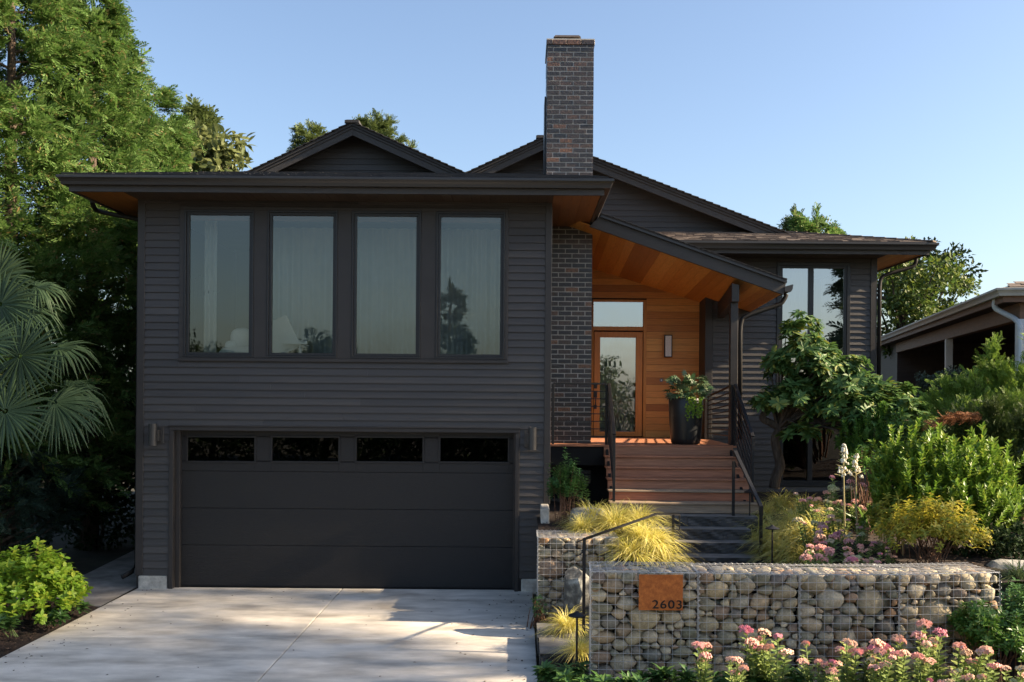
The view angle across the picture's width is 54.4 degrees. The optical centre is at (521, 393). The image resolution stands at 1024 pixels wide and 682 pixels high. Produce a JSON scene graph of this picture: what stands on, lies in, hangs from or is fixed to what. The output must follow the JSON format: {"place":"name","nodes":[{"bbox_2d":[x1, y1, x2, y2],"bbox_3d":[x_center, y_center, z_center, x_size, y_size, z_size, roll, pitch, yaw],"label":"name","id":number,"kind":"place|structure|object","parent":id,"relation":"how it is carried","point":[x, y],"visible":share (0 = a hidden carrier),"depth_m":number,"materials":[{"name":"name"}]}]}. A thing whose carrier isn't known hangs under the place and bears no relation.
{"place":"outdoors","nodes":[
{"label":"outdoors","id":0,"kind":"place"},
{"bbox_2d":[16,550,135,606],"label":"side path","id":1,"kind":"structure","parent":0,"point":[107,582],"depth_m":14.94,"materials":[{"name":"concrete"}]},
{"bbox_2d":[0,587,536,681],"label":"driveway","id":2,"kind":"structure","parent":0,"point":[225,635],"depth_m":11.58,"materials":[{"name":"concrete"}]},
{"bbox_2d":[527,592,546,628],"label":"creeping plant","id":3,"kind":"object","parent":2,"relation":"on","point":[536,607],"visible":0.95,"depth_m":12.22,"materials":[{"name":"green plant"}]},
{"bbox_2d":[5,444,997,681],"bbox_3d":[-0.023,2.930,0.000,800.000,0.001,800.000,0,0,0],"label":"ground","id":4,"kind":"structure","parent":0,"point":[88,561],"depth_m":17.76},
{"bbox_2d":[0,600,99,657],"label":"mulch bed","id":5,"kind":"object","parent":4,"relation":"on","point":[41,631],"visible":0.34,"depth_m":11.79,"materials":[{"name":"brown soil"}]},
{"bbox_2d":[0,537,93,624],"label":"lime shrub","id":6,"kind":"object","parent":5,"relation":"on","point":[38,578],"visible":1,"depth_m":11.86,"materials":[{"name":"green plant"}]},
{"bbox_2d":[39,602,69,625],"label":"rosette plant","id":7,"kind":"object","parent":5,"relation":"on","point":[53,614],"visible":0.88,"depth_m":11.82,"materials":[{"name":"green plant"}]},
{"bbox_2d":[0,240,114,461],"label":"fan palm","id":8,"kind":"object","parent":5,"relation":"on","point":[64,405],"visible":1,"depth_m":12.39,"materials":[{"name":"green plant"}]},
{"bbox_2d":[0,511,1018,664],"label":"mulch chips","id":9,"kind":"object","parent":5,"relation":"on","point":[27,627],"visible":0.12,"depth_m":11.75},
{"bbox_2d":[0,432,102,559],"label":"conifer shrub","id":10,"kind":"object","parent":4,"relation":"on","point":[40,508],"visible":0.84,"depth_m":15.59,"materials":[{"name":"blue plant"}]},
{"bbox_2d":[0,83,109,509],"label":"cypress tree","id":11,"kind":"object","parent":4,"relation":"on","point":[30,445],"visible":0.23,"depth_m":15.93,"materials":[{"name":"green plant"}]},
{"bbox_2d":[0,0,138,559],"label":"cypress tree","id":12,"kind":"object","parent":4,"relation":"on","point":[48,42],"visible":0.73,"depth_m":16.64,"materials":[{"name":"green plant"}]},
{"bbox_2d":[0,0,180,547],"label":"cypress tree","id":13,"kind":"object","parent":4,"relation":"on","point":[115,61],"visible":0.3,"depth_m":17.97,"materials":[{"name":"green plant"}]},
{"bbox_2d":[25,80,204,487],"bbox_3d":[-8.305,-1.985,21.951,5.883,10.069,6.174,0,0,0],"label":"cypress tree","id":14,"kind":"object","parent":4,"relation":"on","point":[178,150],"visible":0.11,"depth_m":21.68,"materials":[{"name":"green plant"}]},
{"bbox_2d":[177,93,237,170],"bbox_3d":[-10.025,-3.061,30.025,3.964,11.928,3.617,0,0,42],"label":"conifer tree","id":15,"kind":"object","parent":4,"relation":"on","point":[204,115],"visible":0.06,"depth_m":29.55,"materials":[{"name":"green plant"}]},
{"bbox_2d":[186,116,255,171],"bbox_3d":[-7.728,-2.007,24.943,2.046,9.861,2.152,0,0,32],"label":"magnolia tree","id":16,"kind":"object","parent":4,"relation":"on","point":[220,154],"visible":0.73,"depth_m":24.72,"materials":[{"name":"green plant"}]},
{"bbox_2d":[286,119,328,151],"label":"conifer tree","id":17,"kind":"object","parent":4,"relation":"on","point":[314,131],"visible":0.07,"depth_m":41.68,"materials":[{"name":"green plant"}]},
{"bbox_2d":[352,108,418,149],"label":"conifer tree","id":18,"kind":"object","parent":4,"relation":"on","point":[381,125],"visible":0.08,"depth_m":43.12,"materials":[{"name":"green plant"}]},
{"bbox_2d":[56,35,938,594],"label":"dark house","id":19,"kind":"structure","parent":4,"relation":"on","point":[344,463],"depth_m":14.65,"materials":[{"name":"paint"}]},
{"bbox_2d":[148,424,163,445],"bbox_3d":[-5.291,0.594,14.410,0.124,0.314,0.215,0,0,32],"label":"wall lamp","id":20,"kind":"object","parent":19,"relation":"attached to","point":[155,434],"visible":1,"depth_m":14.34,"materials":[{"name":"grey metal"}]},
{"bbox_2d":[204,221,216,351],"bbox_3d":[-4.698,-1.282,14.998,0.203,2.650,0.131,0,0,0],"label":"curtain","id":21,"kind":"object","parent":19,"relation":"hanging from","point":[210,286],"visible":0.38,"depth_m":14.99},
{"bbox_2d":[183,210,253,356],"bbox_3d":[-4.399,-1.598,14.510,1.011,2.136,0.100,0,0,0],"label":"window","id":22,"kind":"structure","parent":19,"relation":"in","point":[189,215],"depth_m":14.48,"materials":[{"name":"metal"}]},
{"bbox_2d":[219,328,273,352],"bbox_3d":[-4.160,-0.464,15.150,0.835,1.063,0.596,0,0,0],"label":"sofa","id":23,"kind":"object","parent":19,"relation":"on","point":[238,342],"visible":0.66,"depth_m":15.01,"materials":[{"name":"white fabric"}]},
{"bbox_2d":[272,315,312,352],"bbox_3d":[-3.636,-0.565,15.200,0.813,1.273,0.400,0,0,0],"label":"armchair","id":24,"kind":"object","parent":19,"relation":"on","point":[285,338],"visible":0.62,"depth_m":15.17,"materials":[{"name":"white fabric"}]},
{"bbox_2d":[266,210,337,357],"bbox_3d":[-3.187,-1.589,14.510,1.023,2.136,0.100,0,0,0],"label":"window","id":25,"kind":"structure","parent":19,"relation":"in","point":[272,215],"depth_m":14.48,"materials":[{"name":"metal"}]},
{"bbox_2d":[273,227,332,352],"bbox_3d":[-3.396,-1.272,15.604,1.365,2.650,0.092,0,0,0],"label":"curtain","id":26,"kind":"object","parent":19,"relation":"hanging from","point":[303,279],"visible":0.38,"depth_m":15.61,"materials":[{"name":"fabric"}]},
{"bbox_2d":[181,430,513,588],"bbox_3d":[-2.580,1.709,14.665,4.960,2.299,0.059,0,0,0],"label":"garage door","id":27,"kind":"structure","parent":19,"relation":"in","point":[354,512],"depth_m":14.65,"materials":[{"name":"metal"}]},
{"bbox_2d":[351,211,420,358],"bbox_3d":[-1.967,-1.579,14.510,1.004,2.136,0.100,0,0,0],"label":"window","id":28,"kind":"structure","parent":19,"relation":"in","point":[357,216],"depth_m":14.48,"materials":[{"name":"metal"}]},
{"bbox_2d":[357,228,415,353],"bbox_3d":[-2.083,-1.261,15.605,1.262,2.650,0.093,0,0,0],"label":"curtain","id":29,"kind":"object","parent":19,"relation":"hanging from","point":[386,291],"visible":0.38,"depth_m":15.60,"materials":[{"name":"fabric"}]},
{"bbox_2d":[435,212,505,358],"bbox_3d":[-0.743,-1.570,14.510,1.004,2.136,0.100,0,0,0],"label":"window","id":30,"kind":"structure","parent":19,"relation":"in","point":[441,217],"depth_m":14.48,"materials":[{"name":"metal"}]},
{"bbox_2d":[440,229,504,354],"bbox_3d":[-0.803,-1.251,15.605,1.296,2.650,0.105,0,0,0],"label":"curtain","id":31,"kind":"object","parent":19,"relation":"hanging from","point":[470,291],"visible":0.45,"depth_m":15.61,"materials":[{"name":"fabric"}]},
{"bbox_2d":[552,383,607,444],"bbox_3d":[0.941,0.325,16.060,0.895,0.995,0.038,0,0,0],"label":"deck railing","id":32,"kind":"object","parent":19,"relation":"on","point":[605,398],"visible":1,"depth_m":16.05,"materials":[{"name":"black metal"}]},
{"bbox_2d":[593,323,639,430],"bbox_3d":[1.834,-0.271,19.305,0.928,2.200,0.064,0,0,0],"label":"curtain","id":33,"kind":"object","parent":19,"relation":"hanging from","point":[617,363],"visible":0.58,"depth_m":19.30,"materials":[{"name":"fabric"}]},
{"bbox_2d":[594,332,642,435],"bbox_3d":[1.836,-0.180,18.852,0.919,1.979,0.097,0,0,0],"label":"front door","id":34,"kind":"structure","parent":19,"relation":"in","point":[638,335],"depth_m":18.88,"materials":[{"name":"brown wood"}]},
{"bbox_2d":[668,398,702,444],"bbox_3d":[2.715,0.456,16.450,0.570,0.761,0.570,0,0,0],"label":"planter pot","id":35,"kind":"object","parent":19,"relation":"on","point":[683,431],"visible":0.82,"depth_m":16.23,"materials":[{"name":"black ceramic"}]},
{"bbox_2d":[663,370,714,400],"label":"fatsia plant","id":36,"kind":"object","parent":35,"relation":"on","point":[688,381],"visible":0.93,"depth_m":16.35,"materials":[{"name":"green plant"}]},
{"bbox_2d":[707,385,733,443],"bbox_3d":[3.412,0.349,17.150,0.038,0.986,2.138,0,0,0],"label":"deck railing","id":37,"kind":"object","parent":19,"relation":"on","point":[709,404],"visible":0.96,"depth_m":17.00,"materials":[{"name":"black metal"}]},
{"bbox_2d":[782,269,807,379],"bbox_3d":[5.132,-0.983,18.608,0.602,2.807,0.113,0,0,0],"label":"curtain","id":38,"kind":"object","parent":19,"relation":"hanging from","point":[797,298],"visible":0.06,"depth_m":18.60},
{"bbox_2d":[779,417,846,486],"bbox_3d":[5.340,1.056,18.308,1.281,1.305,0.085,0,0,0],"label":"window","id":39,"kind":"structure","parent":19,"relation":"in","point":[811,464],"depth_m":18.31,"materials":[{"name":"glass"}]},
{"bbox_2d":[776,262,850,406],"bbox_3d":[5.358,-1.081,18.308,1.345,2.649,0.085,0,0,0],"label":"window","id":40,"kind":"structure","parent":19,"relation":"in","point":[846,267],"depth_m":18.27,"materials":[{"name":"metal"}]},
{"bbox_2d":[539,638,588,664],"bbox_3d":[0.886,2.802,10.628,1.385,0.210,0.695,0,0,0],"label":"slate step","id":41,"kind":"object","parent":4,"relation":"on","point":[546,645],"visible":0.17,"depth_m":10.43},
{"bbox_2d":[537,623,590,656],"bbox_3d":[0.878,2.802,11.320,1.400,0.210,0.720,0,0,0],"label":"slate step","id":42,"kind":"object","parent":4,"relation":"on","point":[542,635],"visible":0.06,"depth_m":11.17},
{"bbox_2d":[576,513,679,637],"bbox_3d":[1.276,2.105,11.897,0.195,1.190,2.280,0,0,37],"label":"handrail","id":43,"kind":"object","parent":42,"relation":"on","point":[673,529],"visible":0.94,"depth_m":11.10,"materials":[{"name":"black metal"}]},
{"bbox_2d":[786,201,886,320],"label":"tree","id":44,"kind":"object","parent":4,"relation":"on","point":[802,223],"visible":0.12,"depth_m":41.82,"materials":[{"name":"green plant"}]},
{"bbox_2d":[878,236,988,314],"bbox_3d":[13.817,-1.669,33.944,3.089,7.519,2.932,0,0,-32],"label":"maple tree","id":45,"kind":"object","parent":4,"relation":"on","point":[942,256],"visible":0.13,"depth_m":33.59,"materials":[{"name":"green plant"}]},
{"bbox_2d":[0,0,1023,391],"label":"sky","id":46,"kind":"structure","parent":0,"point":[899,118],"materials":[{"name":"blue"}]},
{"bbox_2d":[537,459,1023,666],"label":"garden ground","id":47,"kind":"structure","parent":0,"point":[977,560],"depth_m":12.33,"materials":[{"name":"brown soil"}]},
{"bbox_2d":[525,605,590,643],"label":"sedge clump","id":48,"kind":"object","parent":47,"relation":"on","point":[567,624],"visible":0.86,"depth_m":11.12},
{"bbox_2d":[536,633,588,666],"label":"sedge clump","id":49,"kind":"object","parent":47,"relation":"on","point":[582,648],"visible":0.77,"depth_m":10.20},
{"bbox_2d":[545,447,589,524],"bbox_3d":[0.641,1.272,13.743,0.651,1.072,0.589,0,0,0],"label":"young shrub","id":50,"kind":"object","parent":47,"relation":"on","point":[559,484],"visible":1,"depth_m":13.70,"materials":[{"name":"green plant"}]},
{"bbox_2d":[564,566,588,622],"bbox_3d":[0.704,2.435,11.895,0.398,0.707,0.440,0,0,0],"label":"boulder","id":51,"kind":"object","parent":47,"relation":"on","point":[573,587],"visible":0.56,"depth_m":11.75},
{"bbox_2d":[536,530,619,616],"bbox_3d":[0.704,2.326,12.698,1.033,1.093,0.637,0,0,0],"label":"gabion basket","id":52,"kind":"object","parent":47,"relation":"on","point":[557,558],"visible":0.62,"depth_m":12.43,"materials":[{"name":"stone"}]},
{"bbox_2d":[551,511,611,535],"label":"sedge clump","id":53,"kind":"object","parent":52,"relation":"on","point":[582,524],"visible":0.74,"depth_m":13.00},
{"bbox_2d":[576,500,666,535],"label":"sedge clump","id":54,"kind":"object","parent":47,"relation":"on","point":[613,520],"visible":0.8,"depth_m":12.99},
{"bbox_2d":[586,531,672,566],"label":"sedge clump","id":55,"kind":"object","parent":47,"relation":"on","point":[630,556],"visible":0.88,"depth_m":12.25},
{"bbox_2d":[602,497,677,531],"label":"sedge clump","id":56,"kind":"object","parent":47,"relation":"on","point":[637,513],"visible":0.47,"depth_m":13.36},
{"bbox_2d":[595,513,687,559],"bbox_3d":[1.532,1.763,12.526,1.171,0.518,1.377,0,0,-43],"label":"sedge clump","id":57,"kind":"object","parent":47,"relation":"on","point":[640,529],"visible":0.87,"depth_m":12.43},
{"bbox_2d":[608,512,686,525],"bbox_3d":[1.845,1.885,14.865,1.120,0.218,0.871,0,0,0],"label":"slate step","id":58,"kind":"object","parent":47,"relation":"on","point":[683,519],"visible":0.27,"depth_m":14.45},
{"bbox_2d":[603,447,758,513],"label":"wooden steps","id":59,"kind":"structure","parent":58,"relation":"on","point":[650,473],"depth_m":15.24,"materials":[{"name":"brown wood"}]},
{"bbox_2d":[607,383,615,501],"bbox_3d":[1.395,0.720,15.430,0.050,1.779,1.259,0,0,1],"label":"stair railing","id":60,"kind":"object","parent":59,"relation":"on","point":[611,436],"visible":1,"depth_m":15.29,"materials":[{"name":"black metal"}]},
{"bbox_2d":[733,384,753,501],"bbox_3d":[3.444,0.736,15.450,0.050,1.779,1.219,0,0,-1],"label":"stair railing","id":61,"kind":"object","parent":59,"relation":"on","point":[743,413],"visible":0.98,"depth_m":15.46,"materials":[{"name":"black metal"}]},
{"bbox_2d":[621,519,691,567],"bbox_3d":[1.652,1.843,12.497,1.171,0.518,1.377,0,0,-10],"label":"sedge clump","id":62,"kind":"object","parent":47,"relation":"on","point":[661,539],"visible":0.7,"depth_m":12.33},
{"bbox_2d":[636,539,694,566],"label":"sedge clump","id":63,"kind":"object","parent":47,"relation":"on","point":[660,557],"visible":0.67,"depth_m":12.32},
{"bbox_2d":[646,526,750,539],"bbox_3d":[2.499,2.045,14.310,1.530,0.230,0.360,0,0,0],"label":"slate step","id":64,"kind":"object","parent":47,"relation":"on","point":[708,533],"visible":0.49,"depth_m":14.15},
{"bbox_2d":[663,539,758,553],"bbox_3d":[2.538,2.194,14.010,1.610,0.232,0.361,0,0,0],"label":"slate step","id":65,"kind":"object","parent":47,"relation":"on","point":[716,546],"visible":0.54,"depth_m":13.85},
{"bbox_2d":[661,553,767,577],"bbox_3d":[2.512,2.363,13.685,1.660,0.274,0.411,0,0,0],"label":"slate step","id":66,"kind":"object","parent":47,"relation":"on","point":[712,558],"visible":0.23,"depth_m":13.50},
{"bbox_2d":[684,513,757,531],"bbox_3d":[2.923,1.895,14.866,1.025,0.215,0.869,0,0,0],"label":"slate step","id":67,"kind":"object","parent":47,"relation":"on","point":[713,519],"visible":0.69,"depth_m":14.45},
{"bbox_2d":[732,450,762,557],"bbox_3d":[3.186,1.593,14.065,0.059,1.523,1.088,0,0,-8],"label":"handrail","id":68,"kind":"object","parent":67,"relation":"on","point":[748,479],"visible":0.98,"depth_m":14.00,"materials":[{"name":"black metal"}]},
{"bbox_2d":[757,490,801,512],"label":"sedge clump","id":69,"kind":"object","parent":47,"relation":"on","point":[782,501],"visible":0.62,"depth_m":15.25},
{"bbox_2d":[745,502,823,539],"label":"sedge clump","id":70,"kind":"object","parent":47,"relation":"on","point":[787,520],"visible":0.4,"depth_m":13.45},
{"bbox_2d":[792,514,834,562],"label":"sedum plant","id":71,"kind":"object","parent":47,"relation":"on","point":[821,525],"visible":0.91,"depth_m":12.05,"materials":[{"name":"green plant"}]},
{"bbox_2d":[813,529,853,569],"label":"sedum plant","id":72,"kind":"object","parent":47,"relation":"on","point":[829,541],"visible":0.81,"depth_m":11.33,"materials":[{"name":"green plant"}]},
{"bbox_2d":[745,309,950,488],"bbox_3d":[5.010,0.089,15.245,3.054,2.832,1.710,0,0,22],"label":"rhododendron","id":73,"kind":"object","parent":47,"relation":"on","point":[832,383],"visible":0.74,"depth_m":15.09,"materials":[{"name":"green plant"}]},
{"bbox_2d":[836,444,879,534],"bbox_3d":[4.415,1.235,12.886,0.678,1.166,0.644,0,0,33],"label":"flowering plant","id":74,"kind":"object","parent":47,"relation":"on","point":[862,458],"visible":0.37,"depth_m":12.88,"materials":[{"name":"green plant"}]},
{"bbox_2d":[835,400,908,499],"bbox_3d":[5.209,0.930,14.603,1.072,1.690,1.118,0,0,-42],"label":"strawberry shrub","id":75,"kind":"object","parent":47,"relation":"on","point":[857,427],"visible":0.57,"depth_m":14.40,"materials":[{"name":"green plant"}]},
{"bbox_2d":[865,491,913,555],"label":"yellow shrub","id":76,"kind":"object","parent":47,"relation":"on","point":[884,514],"visible":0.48,"depth_m":11.15,"materials":[{"name":"green plant"}]},
{"bbox_2d":[877,235,981,358],"bbox_3d":[11.432,-1.288,29.926,3.875,6.728,4.173,0,0,43],"label":"maple tree","id":77,"kind":"object","parent":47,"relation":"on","point":[902,300],"visible":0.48,"depth_m":29.34,"materials":[{"name":"green plant"}]},
{"bbox_2d":[871,492,993,565],"bbox_3d":[4.376,1.434,10.610,1.238,0.768,0.946,0,0,17],"label":"yellow shrub","id":78,"kind":"object","parent":47,"relation":"on","point":[957,529],"visible":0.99,"depth_m":10.47,"materials":[{"name":"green plant"}]},
{"bbox_2d":[859,417,1023,554],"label":"upright shrub","id":79,"kind":"object","parent":47,"relation":"on","point":[956,475],"visible":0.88,"depth_m":11.24,"materials":[{"name":"green plant"}]},
{"bbox_2d":[912,365,974,416],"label":"mound shrub","id":80,"kind":"object","parent":47,"relation":"on","point":[923,385],"visible":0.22,"depth_m":17.40,"materials":[{"name":"green plant"}]},
{"bbox_2d":[876,281,1023,454],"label":"neighbour house","id":81,"kind":"structure","parent":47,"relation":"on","point":[952,336],"depth_m":23.53,"materials":[{"name":"brown"}]},
{"bbox_2d":[901,331,1023,449],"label":"juniper bush","id":82,"kind":"object","parent":47,"relation":"on","point":[993,383],"visible":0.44,"depth_m":14.05,"materials":[{"name":"green plant"}]},
{"bbox_2d":[922,391,1023,525],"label":"juniper bush","id":83,"kind":"object","parent":47,"relation":"on","point":[999,425],"visible":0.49,"depth_m":13.10,"materials":[{"name":"green plant"}]},
{"bbox_2d":[931,503,1023,559],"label":"evergreen shrub","id":84,"kind":"object","parent":47,"relation":"on","point":[1007,541],"visible":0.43,"depth_m":11.10,"materials":[{"name":"green plant"}]},
{"bbox_2d":[986,559,1023,594],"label":"boulder","id":85,"kind":"object","parent":47,"relation":"on","point":[992,564],"visible":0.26,"depth_m":10.52,"materials":[{"name":"stone"}]},
{"bbox_2d":[987,553,1023,590],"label":"sedge clump","id":86,"kind":"object","parent":47,"relation":"on","point":[1018,572],"visible":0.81,"depth_m":10.07,"materials":[{"name":"green plant"}]},
{"bbox_2d":[540,590,1023,681],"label":"front bed","id":87,"kind":"object","parent":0,"point":[1012,666],"visible":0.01,"depth_m":9.46,"materials":[{"name":"green soil"}]},
{"bbox_2d":[531,659,589,681],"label":"rosette plant","id":88,"kind":"object","parent":87,"relation":"on","point":[545,670],"visible":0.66,"depth_m":9.28,"materials":[{"name":"green plant"}]},
{"bbox_2d":[551,667,609,681],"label":"rosette plant","id":89,"kind":"object","parent":87,"relation":"on","point":[564,677],"visible":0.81,"depth_m":8.86,"materials":[{"name":"green plant"}]},
{"bbox_2d":[589,561,699,681],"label":"gabion basket","id":90,"kind":"object","parent":87,"relation":"on","point":[626,634],"visible":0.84,"depth_m":9.31,"materials":[{"name":"stone"}]},
{"bbox_2d":[639,574,682,609],"bbox_3d":[1.294,1.847,9.241,0.409,0.332,0.009,0,0,0],"label":"number plate","id":91,"kind":"object","parent":90,"relation":"attached to","point":[660,592],"visible":1,"depth_m":9.24,"materials":[{"name":"metal"}]},
{"bbox_2d":[644,662,697,681],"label":"rosette plant","id":92,"kind":"object","parent":87,"relation":"on","point":[686,675],"visible":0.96,"depth_m":8.79,"materials":[{"name":"green plant"}]},
{"bbox_2d":[691,641,713,681],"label":"sedum plant","id":93,"kind":"object","parent":87,"relation":"on","point":[704,660],"visible":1,"depth_m":8.50,"materials":[{"name":"green plant"}]},
{"bbox_2d":[724,656,748,681],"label":"sedum plant","id":94,"kind":"object","parent":87,"relation":"on","point":[734,673],"visible":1,"depth_m":8.34,"materials":[{"name":"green plant"}]},
{"bbox_2d":[690,562,800,678],"bbox_3d":[2.118,2.199,9.503,0.960,1.082,0.557,0,0,2],"label":"gabion basket","id":95,"kind":"object","parent":87,"relation":"on","point":[732,599],"visible":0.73,"depth_m":9.28,"materials":[{"name":"stone"}]},
{"bbox_2d":[738,625,771,681],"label":"sedum plant","id":96,"kind":"object","parent":87,"relation":"on","point":[752,659],"visible":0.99,"depth_m":8.70,"materials":[{"name":"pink plant"}]},
{"bbox_2d":[755,633,793,681],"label":"sedum plant","id":97,"kind":"object","parent":87,"relation":"on","point":[766,666],"visible":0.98,"depth_m":8.58,"materials":[{"name":"green plant"}]},
{"bbox_2d":[796,640,836,681],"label":"sedum plant","id":98,"kind":"object","parent":87,"relation":"on","point":[804,661],"visible":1,"depth_m":8.50,"materials":[{"name":"green plant"}]},
{"bbox_2d":[783,563,900,681],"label":"gabion basket","id":99,"kind":"object","parent":87,"relation":"on","point":[837,605],"visible":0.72,"depth_m":9.28,"materials":[{"name":"stone"}]},
{"bbox_2d":[835,637,885,681],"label":"sedum plant","id":100,"kind":"object","parent":87,"relation":"on","point":[848,673],"visible":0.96,"depth_m":8.53,"materials":[{"name":"green plant"}]},
{"bbox_2d":[863,650,896,681],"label":"sedum plant","id":101,"kind":"object","parent":87,"relation":"on","point":[872,670],"visible":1,"depth_m":8.37,"materials":[{"name":"green plant"}]},
{"bbox_2d":[860,634,910,681],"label":"sedum plant","id":102,"kind":"object","parent":87,"relation":"on","point":[900,640],"visible":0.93,"depth_m":8.57,"materials":[{"name":"green plant"}]},
{"bbox_2d":[889,642,936,681],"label":"sedum plant","id":103,"kind":"object","parent":87,"relation":"on","point":[923,659],"visible":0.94,"depth_m":8.48,"materials":[{"name":"green plant"}]},
{"bbox_2d":[910,618,949,681],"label":"sedum plant","id":104,"kind":"object","parent":87,"relation":"on","point":[919,635],"visible":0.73,"depth_m":8.78,"materials":[{"name":"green plant"}]},
{"bbox_2d":[873,562,1001,681],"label":"gabion basket","id":105,"kind":"object","parent":87,"relation":"on","point":[934,596],"visible":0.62,"depth_m":9.36,"materials":[{"name":"stone"}]},
{"bbox_2d":[920,636,991,681],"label":"sedum plant","id":106,"kind":"object","parent":87,"relation":"on","point":[957,646],"visible":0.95,"depth_m":8.59,"materials":[{"name":"green plant"}]},
{"bbox_2d":[945,599,1004,679],"bbox_3d":[4.199,2.312,9.217,0.508,0.806,0.662,0,0,0],"label":"evergreen shrub","id":107,"kind":"object","parent":87,"relation":"on","point":[965,621],"visible":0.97,"depth_m":9.09,"materials":[{"name":"green plant"}]},
{"bbox_2d":[962,649,1001,681],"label":"sedum plant","id":108,"kind":"object","parent":87,"relation":"on","point":[996,665],"visible":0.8,"depth_m":8.37,"materials":[{"name":"green plant"}]},
{"bbox_2d":[963,605,1023,681],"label":"evergreen shrub","id":109,"kind":"object","parent":87,"relation":"on","point":[1013,642],"visible":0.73,"depth_m":8.97,"materials":[{"name":"green plant"}]},
{"bbox_2d":[996,577,1023,656],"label":"evergreen shrub","id":110,"kind":"object","parent":87,"relation":"on","point":[1012,604],"visible":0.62,"depth_m":9.56,"materials":[{"name":"green plant"}]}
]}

